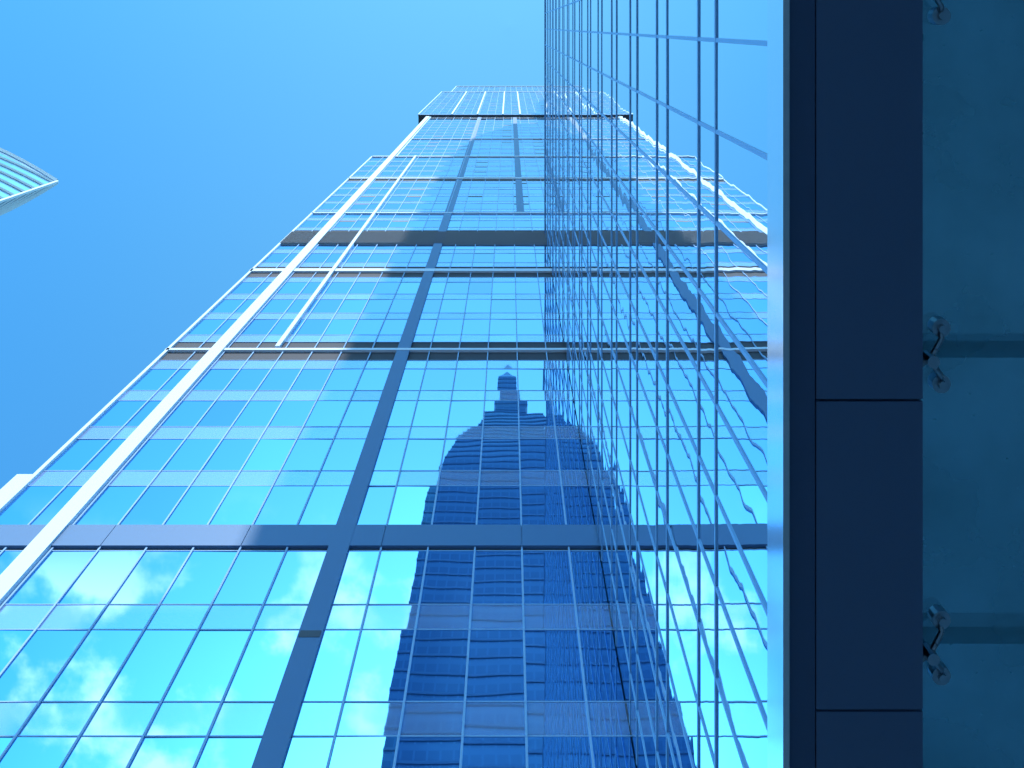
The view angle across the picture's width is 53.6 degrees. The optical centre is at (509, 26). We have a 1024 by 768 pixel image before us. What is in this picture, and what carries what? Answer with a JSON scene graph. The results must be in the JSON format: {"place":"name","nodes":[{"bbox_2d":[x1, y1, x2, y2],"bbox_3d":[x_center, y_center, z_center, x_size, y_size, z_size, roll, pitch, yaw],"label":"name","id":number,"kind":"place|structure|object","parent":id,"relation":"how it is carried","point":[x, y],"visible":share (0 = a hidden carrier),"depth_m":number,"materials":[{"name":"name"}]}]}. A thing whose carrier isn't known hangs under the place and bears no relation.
{"place":"outdoors","nodes":[
{"label":"outdoors","id":0,"kind":"place"},
{"bbox_2d":[0,151,51,203],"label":"window","id":1,"kind":"structure","parent":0,"point":[4,194],"depth_m":208.02,"materials":[{"name":"glass"}]},
{"bbox_2d":[0,148,58,215],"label":"lens tower ribs","id":2,"kind":"object","parent":1,"relation":"attached to","point":[9,204],"visible":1,"depth_m":209.22,"materials":[{"name":"white metal"}]},
{"bbox_2d":[0,0,543,488],"label":"sky","id":3,"kind":"structure","parent":0,"point":[183,141],"materials":[{"name":"blue"}]},
{"bbox_2d":[0,115,599,549],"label":"horizontal bands","id":4,"kind":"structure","parent":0,"point":[380,355],"depth_m":52.84,"materials":[{"name":"black metal"}]},
{"bbox_2d":[0,474,31,503],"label":"sign box","id":5,"kind":"object","parent":4,"relation":"attached to","point":[10,487],"visible":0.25,"depth_m":37.55,"materials":[{"name":"white"}]},
{"bbox_2d":[0,86,565,605],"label":"white tower bands","id":6,"kind":"object","parent":4,"relation":"attached to","point":[26,562],"visible":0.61,"depth_m":52.04,"materials":[{"name":"white metal"}]},
{"bbox_2d":[0,117,599,767],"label":"facade beams","id":7,"kind":"structure","parent":4,"relation":"attached to","point":[342,535],"depth_m":32.95,"materials":[{"name":"blue metal"}]},
{"bbox_2d":[0,86,631,767],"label":"window mullions","id":8,"kind":"object","parent":4,"relation":"attached to","point":[480,470],"visible":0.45,"depth_m":37.44,"materials":[{"name":"blue metal"}]},
{"bbox_2d":[0,87,637,767],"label":"tower glass panes","id":9,"kind":"object","parent":4,"relation":"attached to","point":[378,671],"visible":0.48,"depth_m":31.82,"materials":[{"name":"blue glass"}]},
{"bbox_2d":[280,231,546,244],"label":"tower louvres","id":10,"kind":"object","parent":4,"relation":"attached to","point":[429,237],"visible":0.38,"depth_m":79.24,"materials":[{"name":"grey metal"}]},
{"bbox_2d":[298,93,543,636],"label":"tower vents","id":11,"kind":"object","parent":4,"relation":"attached to","point":[309,633],"visible":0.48,"depth_m":99.57,"materials":[{"name":"blue metal"}]},
{"bbox_2d":[789,0,814,767],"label":"canopy beam","id":12,"kind":"structure","parent":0,"point":[801,383],"depth_m":3.20,"materials":[{"name":"metal"}]},
{"bbox_2d":[767,0,788,767],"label":"canopy fascia trim","id":13,"kind":"structure","parent":12,"relation":"attached to","point":[777,383],"depth_m":3.26,"materials":[{"name":"blue metal"}]},
{"bbox_2d":[815,0,922,767],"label":"canopy beam soffit","id":14,"kind":"structure","parent":12,"relation":"attached to","point":[868,382],"depth_m":3.20,"materials":[{"name":"blue metal"}]},
{"bbox_2d":[920,0,1023,767],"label":"canopy glass panes","id":15,"kind":"object","parent":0,"point":[973,296],"depth_m":3.30,"materials":[{"name":"blue glass"}]},
{"bbox_2d":[923,0,950,685],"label":"canopy spider fittings","id":16,"kind":"object","parent":15,"relation":"attached to","point":[939,327],"visible":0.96,"depth_m":3.26,"materials":[{"name":"metal"}]},
{"bbox_3d":[19.865,-12.720,39.875,34.010,82.950,58.560,0,-90,0],"label":"block body","id":17,"kind":"object","parent":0,"visible":0},
{"bbox_2d":[544,0,544,232],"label":"block coping","id":18,"kind":"object","parent":17,"relation":"attached to","point":[544,116],"visible":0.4,"depth_m":81.15,"materials":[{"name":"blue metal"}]},
{"bbox_2d":[545,0,766,767],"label":"glass panes","id":19,"kind":"object","parent":17,"relation":"attached to","point":[741,210],"visible":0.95,"depth_m":17.30,"materials":[{"name":"blue glass"}]},
{"bbox_2d":[545,0,766,767],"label":"window mullions","id":20,"kind":"object","parent":17,"relation":"attached to","point":[761,154],"visible":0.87,"depth_m":20.73,"materials":[{"name":"blue"}]}
]}

